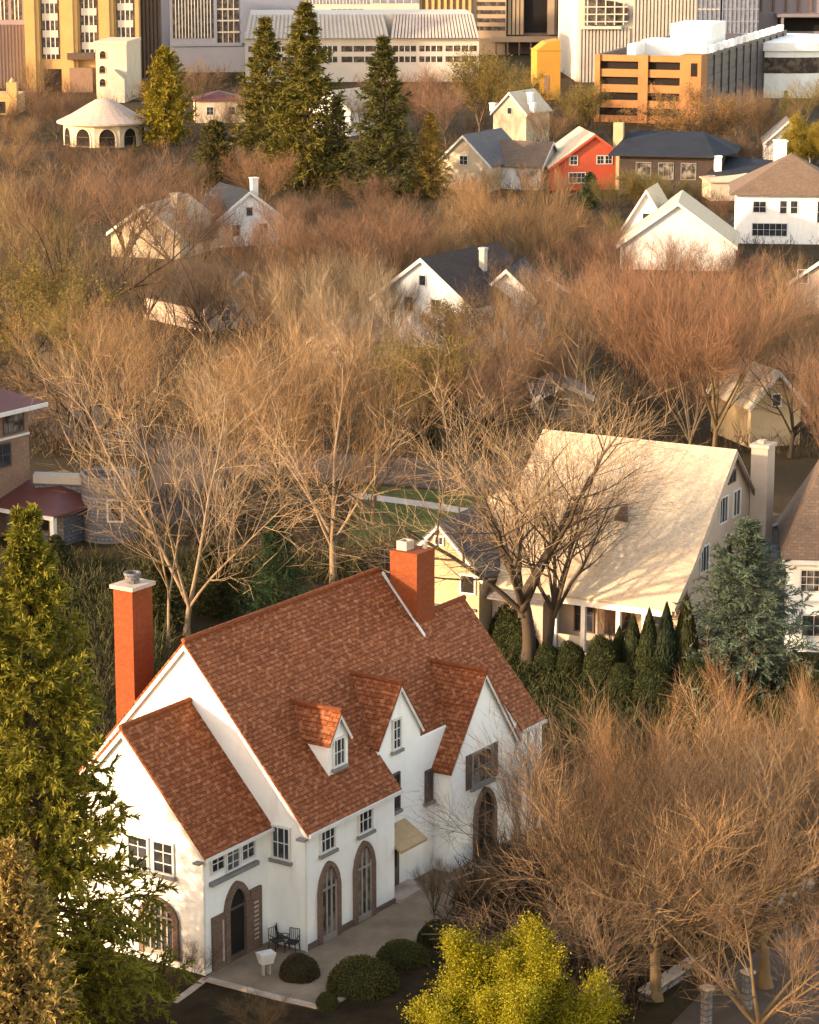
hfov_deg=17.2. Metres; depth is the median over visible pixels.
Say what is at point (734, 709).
bare tree
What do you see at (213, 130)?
pine tree
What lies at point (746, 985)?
gate post
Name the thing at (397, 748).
window
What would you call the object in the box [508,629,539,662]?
round shrub
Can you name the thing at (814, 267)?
gabled house
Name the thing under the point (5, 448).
window
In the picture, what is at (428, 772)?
window
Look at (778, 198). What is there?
white house
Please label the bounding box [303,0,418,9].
pale building
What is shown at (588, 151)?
red house
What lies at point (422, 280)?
window
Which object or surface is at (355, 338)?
cottage
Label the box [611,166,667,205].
bare tree
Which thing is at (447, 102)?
bare tree
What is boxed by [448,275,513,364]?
bare tree
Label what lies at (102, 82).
window
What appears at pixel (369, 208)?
bare tree
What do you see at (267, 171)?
bare tree
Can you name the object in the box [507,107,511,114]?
window
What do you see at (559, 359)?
bare tree
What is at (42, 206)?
bare tree
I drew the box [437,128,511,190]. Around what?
gabled house
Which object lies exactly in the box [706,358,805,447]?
cottage
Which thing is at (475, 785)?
window
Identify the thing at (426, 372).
bare tree
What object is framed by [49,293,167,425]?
bare tree
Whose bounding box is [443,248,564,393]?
bare tree
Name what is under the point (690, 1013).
driveway
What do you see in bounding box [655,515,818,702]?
conifer
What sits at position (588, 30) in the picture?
striped tower
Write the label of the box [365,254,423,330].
bare tree
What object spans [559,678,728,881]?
bare tree
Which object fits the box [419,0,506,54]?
tan office
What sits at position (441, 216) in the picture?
bare tree
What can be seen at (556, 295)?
bare tree
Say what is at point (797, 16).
mauve building
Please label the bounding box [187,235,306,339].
bare tree
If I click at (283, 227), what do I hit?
bare tree
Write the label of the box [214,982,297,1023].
bare shrub
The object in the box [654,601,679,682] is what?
pointed evergreen
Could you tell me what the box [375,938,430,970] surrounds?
round shrub
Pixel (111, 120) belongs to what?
pavilion
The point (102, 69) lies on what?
window
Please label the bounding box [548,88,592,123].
bare tree
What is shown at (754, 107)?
bare tree
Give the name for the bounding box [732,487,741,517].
window
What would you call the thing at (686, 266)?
bare tree
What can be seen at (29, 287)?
bare tree
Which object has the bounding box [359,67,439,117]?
bare tree
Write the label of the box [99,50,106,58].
window
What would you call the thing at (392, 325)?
bare tree
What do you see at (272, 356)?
bare tree
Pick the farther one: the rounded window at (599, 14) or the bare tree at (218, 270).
the rounded window at (599, 14)
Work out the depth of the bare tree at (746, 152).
395.54 m
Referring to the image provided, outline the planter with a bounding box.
[255,949,275,975]
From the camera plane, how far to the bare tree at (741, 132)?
454.11 m
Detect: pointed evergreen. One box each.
[613,625,624,659]
[619,613,639,670]
[632,607,656,670]
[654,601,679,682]
[675,593,701,681]
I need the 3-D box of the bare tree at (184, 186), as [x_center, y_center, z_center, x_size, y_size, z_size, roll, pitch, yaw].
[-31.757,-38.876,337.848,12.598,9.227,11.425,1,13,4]
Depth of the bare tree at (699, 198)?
364.92 m
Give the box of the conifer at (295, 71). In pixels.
[243,0,362,191]
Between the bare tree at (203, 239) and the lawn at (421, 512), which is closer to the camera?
the lawn at (421, 512)
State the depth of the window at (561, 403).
224.97 m
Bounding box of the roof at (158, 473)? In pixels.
[148,459,232,523]
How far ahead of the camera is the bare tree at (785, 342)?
220.49 m
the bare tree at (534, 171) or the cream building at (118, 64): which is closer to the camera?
the bare tree at (534, 171)
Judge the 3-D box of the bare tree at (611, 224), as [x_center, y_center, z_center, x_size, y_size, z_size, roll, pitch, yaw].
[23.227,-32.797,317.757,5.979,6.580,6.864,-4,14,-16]
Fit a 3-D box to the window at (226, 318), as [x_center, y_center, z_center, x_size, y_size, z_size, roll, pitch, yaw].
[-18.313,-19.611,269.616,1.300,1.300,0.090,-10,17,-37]
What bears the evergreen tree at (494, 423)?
on the ground at (790, 474)
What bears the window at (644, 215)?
in the cottage at (653, 198)
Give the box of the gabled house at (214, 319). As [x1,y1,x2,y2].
[140,258,277,330]
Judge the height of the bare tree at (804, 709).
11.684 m
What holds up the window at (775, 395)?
in the cottage at (746, 419)
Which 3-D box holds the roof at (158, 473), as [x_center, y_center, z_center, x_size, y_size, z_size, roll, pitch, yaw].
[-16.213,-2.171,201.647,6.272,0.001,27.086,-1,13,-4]
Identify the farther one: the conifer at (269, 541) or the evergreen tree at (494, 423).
the evergreen tree at (494, 423)
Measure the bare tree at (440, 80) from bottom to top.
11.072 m
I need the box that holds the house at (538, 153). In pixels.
[499,140,557,189]
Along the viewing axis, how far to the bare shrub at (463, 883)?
117.41 m
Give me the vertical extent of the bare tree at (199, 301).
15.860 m
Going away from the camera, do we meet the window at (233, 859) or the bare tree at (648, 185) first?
the window at (233, 859)
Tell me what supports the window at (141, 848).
in the white house at (271, 761)
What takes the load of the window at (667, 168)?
in the dark roofed house at (674, 155)
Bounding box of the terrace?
[202,846,508,1002]
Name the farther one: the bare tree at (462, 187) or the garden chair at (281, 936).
the bare tree at (462, 187)
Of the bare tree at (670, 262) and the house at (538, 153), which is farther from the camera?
the house at (538, 153)
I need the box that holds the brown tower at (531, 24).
[492,0,558,54]
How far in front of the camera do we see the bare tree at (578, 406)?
208.76 m
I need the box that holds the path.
[173,977,205,1002]
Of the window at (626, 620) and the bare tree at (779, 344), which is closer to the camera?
the window at (626, 620)
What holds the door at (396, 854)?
in the white house at (271, 761)
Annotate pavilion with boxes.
[57,98,148,147]
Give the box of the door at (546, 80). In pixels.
[544,75,548,91]
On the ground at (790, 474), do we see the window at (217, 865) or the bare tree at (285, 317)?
the bare tree at (285, 317)
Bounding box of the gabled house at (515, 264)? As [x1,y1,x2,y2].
[490,257,556,344]
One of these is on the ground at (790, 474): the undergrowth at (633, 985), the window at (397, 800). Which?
the undergrowth at (633, 985)
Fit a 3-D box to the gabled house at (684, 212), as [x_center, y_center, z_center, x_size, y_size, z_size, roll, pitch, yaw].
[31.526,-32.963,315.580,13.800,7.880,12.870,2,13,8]
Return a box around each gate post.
[699,984,714,1023]
[740,967,755,1009]
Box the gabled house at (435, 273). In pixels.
[369,242,516,352]
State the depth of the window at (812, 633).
157.29 m
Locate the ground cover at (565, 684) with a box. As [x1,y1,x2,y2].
[498,642,818,768]
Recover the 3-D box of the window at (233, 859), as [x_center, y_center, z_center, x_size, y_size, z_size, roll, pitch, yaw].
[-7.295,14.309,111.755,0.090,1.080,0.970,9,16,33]
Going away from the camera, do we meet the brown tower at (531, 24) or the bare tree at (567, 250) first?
the bare tree at (567, 250)
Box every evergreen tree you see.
[46,534,76,576]
[142,561,196,632]
[179,542,248,620]
[195,367,238,420]
[401,407,445,450]
[469,411,507,449]
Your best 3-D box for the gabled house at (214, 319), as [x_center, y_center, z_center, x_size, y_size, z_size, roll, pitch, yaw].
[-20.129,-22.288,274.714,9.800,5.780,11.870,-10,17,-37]
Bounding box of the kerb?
[206,977,345,1009]
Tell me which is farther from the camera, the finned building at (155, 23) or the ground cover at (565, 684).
the finned building at (155, 23)
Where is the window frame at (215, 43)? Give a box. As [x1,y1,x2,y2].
[171,0,241,46]
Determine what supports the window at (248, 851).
in the white house at (271, 761)
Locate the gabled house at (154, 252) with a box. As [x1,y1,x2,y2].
[106,192,220,259]
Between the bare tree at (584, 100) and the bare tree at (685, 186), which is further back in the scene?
the bare tree at (584, 100)
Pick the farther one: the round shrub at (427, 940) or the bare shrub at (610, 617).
the bare shrub at (610, 617)
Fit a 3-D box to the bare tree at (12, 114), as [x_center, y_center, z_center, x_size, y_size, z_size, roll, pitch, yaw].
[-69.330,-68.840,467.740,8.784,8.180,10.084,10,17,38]
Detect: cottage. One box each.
[191,90,245,122]
[306,311,393,367]
[312,87,374,135]
[489,88,551,140]
[527,373,593,419]
[545,275,572,330]
[621,182,667,229]
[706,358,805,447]
[760,116,809,161]
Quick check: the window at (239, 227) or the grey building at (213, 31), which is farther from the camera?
the grey building at (213, 31)
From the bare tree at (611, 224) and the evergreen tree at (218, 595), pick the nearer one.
the evergreen tree at (218, 595)
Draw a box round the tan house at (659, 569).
[415,429,778,652]
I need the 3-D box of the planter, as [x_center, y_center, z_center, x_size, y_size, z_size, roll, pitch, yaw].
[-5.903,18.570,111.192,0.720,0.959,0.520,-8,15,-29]
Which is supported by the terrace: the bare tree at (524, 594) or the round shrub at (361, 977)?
the round shrub at (361, 977)
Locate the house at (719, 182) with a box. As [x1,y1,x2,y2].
[699,139,787,200]
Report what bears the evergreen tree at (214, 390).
on the ground at (790, 474)
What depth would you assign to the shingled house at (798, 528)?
157.18 m
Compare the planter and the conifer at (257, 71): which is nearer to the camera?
the planter
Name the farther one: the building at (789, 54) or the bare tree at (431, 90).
the building at (789, 54)
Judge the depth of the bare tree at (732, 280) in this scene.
244.49 m
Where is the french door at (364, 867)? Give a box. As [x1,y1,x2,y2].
[353,840,376,925]
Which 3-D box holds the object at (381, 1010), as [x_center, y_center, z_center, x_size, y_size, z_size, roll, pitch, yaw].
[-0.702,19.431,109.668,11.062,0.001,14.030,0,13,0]
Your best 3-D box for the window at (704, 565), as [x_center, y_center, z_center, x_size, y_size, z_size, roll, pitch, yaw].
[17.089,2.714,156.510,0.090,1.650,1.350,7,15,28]
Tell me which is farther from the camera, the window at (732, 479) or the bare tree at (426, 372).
the bare tree at (426, 372)
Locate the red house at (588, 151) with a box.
[545,126,615,190]
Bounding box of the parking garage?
[594,20,786,123]
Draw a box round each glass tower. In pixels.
[697,0,721,20]
[720,0,758,32]
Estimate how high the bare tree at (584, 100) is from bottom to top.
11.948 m
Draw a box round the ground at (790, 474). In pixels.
[0,54,818,1023]
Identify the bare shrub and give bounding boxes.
[168,934,228,979]
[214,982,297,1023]
[407,847,452,915]
[433,848,517,907]
[590,608,628,642]
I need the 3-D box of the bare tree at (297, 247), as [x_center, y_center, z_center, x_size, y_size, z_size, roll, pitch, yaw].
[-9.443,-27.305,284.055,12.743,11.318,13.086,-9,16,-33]
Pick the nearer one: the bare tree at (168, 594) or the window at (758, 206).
the bare tree at (168, 594)
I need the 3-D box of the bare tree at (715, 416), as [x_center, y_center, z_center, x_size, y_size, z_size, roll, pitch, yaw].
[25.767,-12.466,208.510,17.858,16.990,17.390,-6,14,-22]
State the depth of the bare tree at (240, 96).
495.99 m
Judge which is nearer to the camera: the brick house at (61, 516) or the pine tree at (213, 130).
the brick house at (61, 516)
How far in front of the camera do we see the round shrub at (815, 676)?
148.11 m
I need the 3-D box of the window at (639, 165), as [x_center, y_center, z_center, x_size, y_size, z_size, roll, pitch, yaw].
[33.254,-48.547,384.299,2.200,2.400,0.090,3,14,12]
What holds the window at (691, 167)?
in the dark roofed house at (674, 155)
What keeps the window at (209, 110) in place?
in the cottage at (205, 104)
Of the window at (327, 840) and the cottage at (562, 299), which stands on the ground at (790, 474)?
the cottage at (562, 299)
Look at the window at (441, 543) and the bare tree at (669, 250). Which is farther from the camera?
the bare tree at (669, 250)
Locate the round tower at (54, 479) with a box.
[33,466,137,543]
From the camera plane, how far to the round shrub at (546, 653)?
153.40 m
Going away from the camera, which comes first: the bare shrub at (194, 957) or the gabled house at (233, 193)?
the bare shrub at (194, 957)
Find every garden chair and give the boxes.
[268,925,285,951]
[275,923,288,947]
[284,927,300,952]
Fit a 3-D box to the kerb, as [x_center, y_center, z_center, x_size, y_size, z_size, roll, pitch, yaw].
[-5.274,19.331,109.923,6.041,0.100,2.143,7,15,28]
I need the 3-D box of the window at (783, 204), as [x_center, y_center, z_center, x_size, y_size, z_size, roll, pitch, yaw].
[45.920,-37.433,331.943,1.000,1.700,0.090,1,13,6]
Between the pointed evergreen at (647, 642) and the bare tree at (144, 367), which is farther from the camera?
the bare tree at (144, 367)
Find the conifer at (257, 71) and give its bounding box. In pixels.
[225,15,319,177]
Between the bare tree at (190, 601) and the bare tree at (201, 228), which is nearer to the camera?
the bare tree at (190, 601)
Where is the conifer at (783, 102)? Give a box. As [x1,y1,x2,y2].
[773,91,792,124]
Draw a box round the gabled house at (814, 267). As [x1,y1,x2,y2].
[791,261,818,313]
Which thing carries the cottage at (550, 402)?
on the ground at (790, 474)
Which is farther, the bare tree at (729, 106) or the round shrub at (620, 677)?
the bare tree at (729, 106)
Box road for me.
[2,387,780,515]
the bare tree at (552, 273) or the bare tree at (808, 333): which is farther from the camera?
the bare tree at (552, 273)
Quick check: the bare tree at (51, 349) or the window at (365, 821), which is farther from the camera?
the bare tree at (51, 349)
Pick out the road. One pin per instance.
(163, 458)
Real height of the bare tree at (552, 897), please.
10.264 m
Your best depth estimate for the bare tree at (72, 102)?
464.33 m
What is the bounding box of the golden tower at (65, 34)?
[24,0,141,92]
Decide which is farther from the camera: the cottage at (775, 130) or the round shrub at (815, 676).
the cottage at (775, 130)
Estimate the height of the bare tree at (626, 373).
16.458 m
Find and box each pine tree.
[134,44,199,147]
[191,119,241,182]
[576,172,601,208]
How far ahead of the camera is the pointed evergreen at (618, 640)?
151.76 m
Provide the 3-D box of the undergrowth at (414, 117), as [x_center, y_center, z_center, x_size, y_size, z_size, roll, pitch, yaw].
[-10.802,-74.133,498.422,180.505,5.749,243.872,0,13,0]
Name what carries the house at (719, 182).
on the ground at (790, 474)
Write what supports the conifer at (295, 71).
on the ground at (790, 474)
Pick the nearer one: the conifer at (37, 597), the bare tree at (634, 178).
the conifer at (37, 597)
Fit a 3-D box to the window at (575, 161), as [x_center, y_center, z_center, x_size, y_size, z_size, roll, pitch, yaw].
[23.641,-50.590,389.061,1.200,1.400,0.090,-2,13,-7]
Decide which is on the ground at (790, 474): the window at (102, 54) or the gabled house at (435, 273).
the gabled house at (435, 273)
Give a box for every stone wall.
[638,956,705,1001]
[764,878,814,914]
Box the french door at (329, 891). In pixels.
[317,861,341,945]
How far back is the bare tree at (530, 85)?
493.78 m
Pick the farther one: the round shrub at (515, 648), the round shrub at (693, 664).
the round shrub at (515, 648)
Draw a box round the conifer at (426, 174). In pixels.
[402,111,457,197]
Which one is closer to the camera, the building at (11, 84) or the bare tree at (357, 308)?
the bare tree at (357, 308)
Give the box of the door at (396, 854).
[394,848,398,885]
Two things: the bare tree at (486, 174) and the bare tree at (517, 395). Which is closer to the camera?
the bare tree at (517, 395)
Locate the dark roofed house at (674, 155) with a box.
[608,122,772,195]
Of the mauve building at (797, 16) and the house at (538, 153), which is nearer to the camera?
the house at (538, 153)
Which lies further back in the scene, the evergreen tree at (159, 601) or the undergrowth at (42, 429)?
the undergrowth at (42, 429)
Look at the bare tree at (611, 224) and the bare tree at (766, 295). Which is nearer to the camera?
the bare tree at (766, 295)
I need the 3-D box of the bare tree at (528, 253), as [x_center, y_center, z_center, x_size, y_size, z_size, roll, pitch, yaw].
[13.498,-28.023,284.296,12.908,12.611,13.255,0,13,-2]
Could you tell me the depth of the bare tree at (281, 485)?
185.59 m
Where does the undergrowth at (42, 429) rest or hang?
on the ground at (790, 474)
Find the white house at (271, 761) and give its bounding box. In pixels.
[57,538,546,975]
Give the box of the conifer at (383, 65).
[325,34,424,198]
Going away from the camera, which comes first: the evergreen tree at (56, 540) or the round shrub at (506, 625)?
the round shrub at (506, 625)
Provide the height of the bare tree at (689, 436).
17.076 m
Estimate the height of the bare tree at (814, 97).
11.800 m
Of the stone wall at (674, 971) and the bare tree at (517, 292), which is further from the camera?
the bare tree at (517, 292)
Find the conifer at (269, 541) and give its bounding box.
[234,509,312,614]
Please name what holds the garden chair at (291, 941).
on the terrace
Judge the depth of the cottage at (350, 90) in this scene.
472.91 m
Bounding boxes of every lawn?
[72,970,269,1023]
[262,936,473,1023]
[344,485,485,546]
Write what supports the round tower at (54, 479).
on the ground at (790, 474)
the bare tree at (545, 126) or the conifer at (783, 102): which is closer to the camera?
the bare tree at (545, 126)
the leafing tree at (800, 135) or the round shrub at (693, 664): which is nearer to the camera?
the round shrub at (693, 664)
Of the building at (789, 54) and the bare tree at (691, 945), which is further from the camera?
the building at (789, 54)
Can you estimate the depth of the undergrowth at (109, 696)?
146.78 m
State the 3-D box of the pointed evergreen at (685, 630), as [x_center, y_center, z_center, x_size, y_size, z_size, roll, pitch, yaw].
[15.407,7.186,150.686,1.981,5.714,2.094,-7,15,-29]
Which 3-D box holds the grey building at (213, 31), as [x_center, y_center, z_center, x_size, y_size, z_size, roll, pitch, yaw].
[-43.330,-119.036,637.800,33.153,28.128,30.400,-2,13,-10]
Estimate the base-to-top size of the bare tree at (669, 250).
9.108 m
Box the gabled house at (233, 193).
[198,177,283,246]
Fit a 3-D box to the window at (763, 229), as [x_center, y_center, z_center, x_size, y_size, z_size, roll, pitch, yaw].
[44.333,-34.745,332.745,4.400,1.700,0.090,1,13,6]
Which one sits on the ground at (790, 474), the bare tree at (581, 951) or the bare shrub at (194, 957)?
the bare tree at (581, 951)
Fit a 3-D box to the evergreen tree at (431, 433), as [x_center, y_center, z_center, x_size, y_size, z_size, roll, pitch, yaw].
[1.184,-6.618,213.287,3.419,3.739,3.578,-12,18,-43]
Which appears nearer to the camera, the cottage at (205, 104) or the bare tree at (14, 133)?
the bare tree at (14, 133)
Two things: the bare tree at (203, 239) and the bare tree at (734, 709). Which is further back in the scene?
the bare tree at (203, 239)
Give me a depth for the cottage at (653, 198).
319.75 m
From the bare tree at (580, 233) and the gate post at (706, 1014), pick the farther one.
the bare tree at (580, 233)
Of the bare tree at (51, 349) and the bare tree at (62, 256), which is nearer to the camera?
the bare tree at (51, 349)
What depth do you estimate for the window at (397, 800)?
119.66 m
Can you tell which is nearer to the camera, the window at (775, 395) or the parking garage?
the window at (775, 395)
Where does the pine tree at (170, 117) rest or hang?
on the ground at (790, 474)
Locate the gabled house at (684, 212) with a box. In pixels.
[619,190,739,270]
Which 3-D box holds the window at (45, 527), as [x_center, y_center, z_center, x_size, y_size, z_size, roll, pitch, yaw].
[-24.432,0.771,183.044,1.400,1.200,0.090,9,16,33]
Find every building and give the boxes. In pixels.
[0,0,25,88]
[0,78,25,114]
[94,37,140,102]
[140,0,169,85]
[169,0,301,72]
[244,9,479,81]
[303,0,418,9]
[531,38,561,99]
[743,33,818,97]
[758,0,818,33]
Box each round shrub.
[279,952,320,983]
[315,991,339,1010]
[325,953,399,1000]
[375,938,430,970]
[416,918,467,947]
[488,602,536,651]
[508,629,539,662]
[533,642,557,673]
[555,640,585,675]
[581,633,622,687]
[603,662,635,702]
[631,657,674,707]
[675,657,719,708]
[781,652,818,702]
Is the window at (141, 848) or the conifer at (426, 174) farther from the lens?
the conifer at (426, 174)
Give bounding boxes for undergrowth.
[0,61,818,195]
[0,177,818,572]
[0,532,386,680]
[0,632,116,761]
[419,812,818,1023]
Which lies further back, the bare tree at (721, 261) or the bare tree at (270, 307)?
the bare tree at (721, 261)
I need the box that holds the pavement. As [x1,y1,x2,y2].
[348,493,468,512]
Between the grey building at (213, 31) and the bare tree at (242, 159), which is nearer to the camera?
the bare tree at (242, 159)
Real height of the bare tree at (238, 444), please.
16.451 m
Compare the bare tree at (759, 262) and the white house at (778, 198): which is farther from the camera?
the white house at (778, 198)
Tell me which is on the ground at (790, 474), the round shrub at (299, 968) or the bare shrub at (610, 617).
the bare shrub at (610, 617)
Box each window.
[0,441,11,468]
[2,412,24,435]
[40,519,49,531]
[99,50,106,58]
[99,65,105,73]
[99,78,106,86]
[106,499,122,522]
[124,832,150,875]
[138,897,179,961]
[150,839,176,881]
[206,107,213,114]
[210,855,225,875]
[220,309,231,321]
[225,847,240,873]
[231,224,240,236]
[241,840,255,862]
[245,207,252,216]
[268,824,292,866]
[318,827,338,859]
[331,734,348,772]
[356,808,375,840]
[391,716,404,755]
[393,771,402,815]
[404,296,414,311]
[418,274,426,286]
[423,768,435,806]
[430,299,440,313]
[434,535,443,545]
[459,155,467,164]
[459,573,475,595]
[470,744,495,791]
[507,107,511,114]
[558,398,569,409]
[568,172,585,182]
[570,156,577,164]
[574,605,594,633]
[581,0,629,28]
[596,155,604,163]
[603,609,630,637]
[605,155,612,163]
[636,162,650,178]
[641,614,660,630]
[642,212,650,218]
[658,162,673,179]
[680,163,695,179]
[691,63,696,76]
[699,543,709,574]
[718,494,728,525]
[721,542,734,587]
[727,469,736,484]
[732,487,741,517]
[751,223,787,236]
[752,201,766,212]
[771,393,781,406]
[779,200,787,213]
[790,200,797,213]
[797,269,808,283]
[799,569,818,592]
[800,614,818,637]
[816,201,818,222]
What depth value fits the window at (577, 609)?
158.36 m
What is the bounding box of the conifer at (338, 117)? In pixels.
[313,96,365,192]
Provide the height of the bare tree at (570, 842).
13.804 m
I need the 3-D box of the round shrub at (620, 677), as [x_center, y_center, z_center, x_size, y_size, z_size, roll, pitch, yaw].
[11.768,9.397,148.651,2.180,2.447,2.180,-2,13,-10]
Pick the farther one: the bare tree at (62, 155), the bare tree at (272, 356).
the bare tree at (62, 155)
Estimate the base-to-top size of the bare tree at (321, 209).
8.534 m
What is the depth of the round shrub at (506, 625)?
157.74 m
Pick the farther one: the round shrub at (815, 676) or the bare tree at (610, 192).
the bare tree at (610, 192)
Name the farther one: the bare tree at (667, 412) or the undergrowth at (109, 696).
the bare tree at (667, 412)
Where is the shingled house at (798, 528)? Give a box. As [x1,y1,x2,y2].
[761,460,818,651]
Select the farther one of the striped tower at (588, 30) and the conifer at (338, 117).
the striped tower at (588, 30)
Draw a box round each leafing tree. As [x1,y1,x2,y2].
[396,904,635,1023]
[771,109,818,165]
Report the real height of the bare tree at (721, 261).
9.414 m
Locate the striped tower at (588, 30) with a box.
[558,0,697,81]
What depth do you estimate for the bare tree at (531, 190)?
353.53 m
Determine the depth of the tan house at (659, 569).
157.74 m
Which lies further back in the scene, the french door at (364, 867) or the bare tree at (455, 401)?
the bare tree at (455, 401)
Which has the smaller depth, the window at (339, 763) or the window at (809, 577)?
the window at (339, 763)
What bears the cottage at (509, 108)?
on the ground at (790, 474)
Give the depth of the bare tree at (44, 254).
249.60 m
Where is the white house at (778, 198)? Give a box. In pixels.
[729,153,818,244]
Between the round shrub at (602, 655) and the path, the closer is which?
the path
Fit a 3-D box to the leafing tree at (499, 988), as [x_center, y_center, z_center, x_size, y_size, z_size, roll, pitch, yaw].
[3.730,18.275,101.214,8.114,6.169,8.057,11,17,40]
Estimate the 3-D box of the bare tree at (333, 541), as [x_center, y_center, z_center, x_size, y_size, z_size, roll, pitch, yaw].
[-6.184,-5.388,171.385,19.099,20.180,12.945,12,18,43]
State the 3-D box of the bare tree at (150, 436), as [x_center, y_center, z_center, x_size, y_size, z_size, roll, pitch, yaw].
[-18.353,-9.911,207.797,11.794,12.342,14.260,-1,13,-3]
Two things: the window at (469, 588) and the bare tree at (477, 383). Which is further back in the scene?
the bare tree at (477, 383)
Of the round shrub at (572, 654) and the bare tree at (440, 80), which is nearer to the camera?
the round shrub at (572, 654)
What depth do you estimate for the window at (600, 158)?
389.48 m
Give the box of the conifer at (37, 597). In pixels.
[0,501,201,1023]
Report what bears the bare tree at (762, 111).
on the ground at (790, 474)
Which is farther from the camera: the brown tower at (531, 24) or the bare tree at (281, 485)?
the brown tower at (531, 24)
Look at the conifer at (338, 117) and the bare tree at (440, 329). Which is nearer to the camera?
the bare tree at (440, 329)
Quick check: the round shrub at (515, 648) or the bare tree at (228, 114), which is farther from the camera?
the bare tree at (228, 114)
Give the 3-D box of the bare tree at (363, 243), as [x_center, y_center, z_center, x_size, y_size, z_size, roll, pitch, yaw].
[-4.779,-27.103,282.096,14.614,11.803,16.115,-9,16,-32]
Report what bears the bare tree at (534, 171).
on the ground at (790, 474)
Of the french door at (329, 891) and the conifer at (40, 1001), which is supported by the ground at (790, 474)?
the conifer at (40, 1001)
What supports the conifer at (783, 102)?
on the ground at (790, 474)
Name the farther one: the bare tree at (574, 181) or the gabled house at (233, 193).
the bare tree at (574, 181)
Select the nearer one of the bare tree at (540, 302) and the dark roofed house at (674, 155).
the bare tree at (540, 302)
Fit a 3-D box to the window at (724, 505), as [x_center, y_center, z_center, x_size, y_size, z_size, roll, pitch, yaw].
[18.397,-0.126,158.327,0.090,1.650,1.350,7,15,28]
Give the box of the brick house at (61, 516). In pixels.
[0,388,86,544]
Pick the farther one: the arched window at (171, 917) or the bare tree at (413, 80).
the bare tree at (413, 80)
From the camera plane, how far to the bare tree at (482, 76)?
462.81 m
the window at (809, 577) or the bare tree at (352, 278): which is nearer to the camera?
the window at (809, 577)
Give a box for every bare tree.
[0,97,27,134]
[0,113,42,159]
[0,120,53,191]
[0,135,219,360]
[0,166,54,268]
[0,182,112,331]
[0,237,137,384]
[0,281,201,467]
[0,290,125,421]
[2,72,118,138]
[2,282,386,635]
[7,156,101,268]
[8,54,60,122]
[43,136,109,176]
[48,162,120,245]
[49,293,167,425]
[66,131,227,278]
[79,156,251,262]
[95,226,208,335]
[96,309,241,462]
[105,140,154,187]
[114,169,194,212]
[117,420,201,647]
[118,245,259,359]
[126,79,163,107]
[145,303,339,536]
[146,191,262,261]
[146,203,317,365]
[157,49,233,122]
[159,249,238,351]
[167,333,244,458]
[171,158,217,197]
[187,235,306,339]
[192,271,465,583]
[193,304,403,522]
[194,313,335,460]
[204,199,290,273]
[205,245,338,379]
[213,93,246,141]
[215,143,305,202]
[220,322,739,667]
[224,86,271,115]
[233,143,273,178]
[236,191,323,283]
[238,187,320,253]
[239,308,387,454]
[244,245,403,390]
[248,207,355,299]
[273,181,343,240]
[290,200,446,305]
[290,279,391,386]
[295,239,390,315]
[295,255,438,409]
[301,333,460,523]
[311,193,376,260]
[335,166,405,210]
[335,200,449,275]
[338,83,386,139]
[348,327,491,458]
[351,189,421,263]
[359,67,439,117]
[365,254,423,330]
[368,187,478,255]
[373,297,461,377]
[386,59,442,133]
[387,290,522,429]
[398,731,675,940]
[401,201,482,256]
[405,77,471,147]
[408,61,464,118]
[409,290,511,387]
[423,312,558,462]
[423,366,689,645]
[425,833,754,1022]
[428,275,607,433]
[435,145,598,266]
[440,675,809,993]
[442,43,525,131]
[443,172,493,233]
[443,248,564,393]
[447,667,818,1002]
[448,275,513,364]
[454,177,532,242]
[458,345,539,439]
[475,697,574,846]
[477,162,510,195]
[480,58,524,101]
[482,193,590,274]
[482,258,554,350]
[493,65,551,102]
[507,321,597,430]
[510,247,613,355]
[510,274,595,374]
[511,663,818,989]
[512,247,644,386]
[513,156,540,183]
[513,164,564,208]
[522,100,579,142]
[531,198,610,260]
[544,344,638,434]
[545,174,583,202]
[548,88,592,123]
[550,76,618,129]
[550,240,747,438]
[551,205,632,289]
[558,256,671,364]
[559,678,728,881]
[575,800,818,976]
[579,224,651,301]
[583,174,647,214]
[590,212,630,256]
[590,813,818,1023]
[592,242,787,444]
[595,237,718,323]
[600,246,770,361]
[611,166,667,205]
[614,274,748,430]
[617,77,758,136]
[626,253,818,446]
[630,173,676,197]
[636,709,818,971]
[639,228,715,289]
[648,632,818,851]
[655,170,715,200]
[656,250,818,383]
[666,81,768,136]
[666,252,785,336]
[674,236,763,296]
[693,180,720,205]
[698,229,779,308]
[704,189,734,218]
[707,86,779,144]
[717,280,818,458]
[723,661,818,845]
[724,123,777,158]
[729,269,818,366]
[735,85,787,146]
[738,94,810,135]
[738,242,817,314]
[764,73,818,121]
[764,284,818,392]
[769,330,818,445]
[795,76,818,111]
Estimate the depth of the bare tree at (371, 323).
228.03 m
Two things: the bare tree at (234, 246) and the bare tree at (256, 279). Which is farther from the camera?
the bare tree at (234, 246)
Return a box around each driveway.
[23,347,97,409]
[672,910,818,1023]
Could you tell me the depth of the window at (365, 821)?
116.20 m
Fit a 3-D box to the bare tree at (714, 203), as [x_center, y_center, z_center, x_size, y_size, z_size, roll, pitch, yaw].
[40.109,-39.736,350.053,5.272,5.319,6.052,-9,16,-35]
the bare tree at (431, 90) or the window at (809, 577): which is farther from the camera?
the bare tree at (431, 90)
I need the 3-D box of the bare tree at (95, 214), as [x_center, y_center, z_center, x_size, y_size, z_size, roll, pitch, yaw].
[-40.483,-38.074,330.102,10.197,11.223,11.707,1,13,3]
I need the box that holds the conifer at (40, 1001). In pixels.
[0,833,83,1023]
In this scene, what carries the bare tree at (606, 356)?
on the ground at (790, 474)

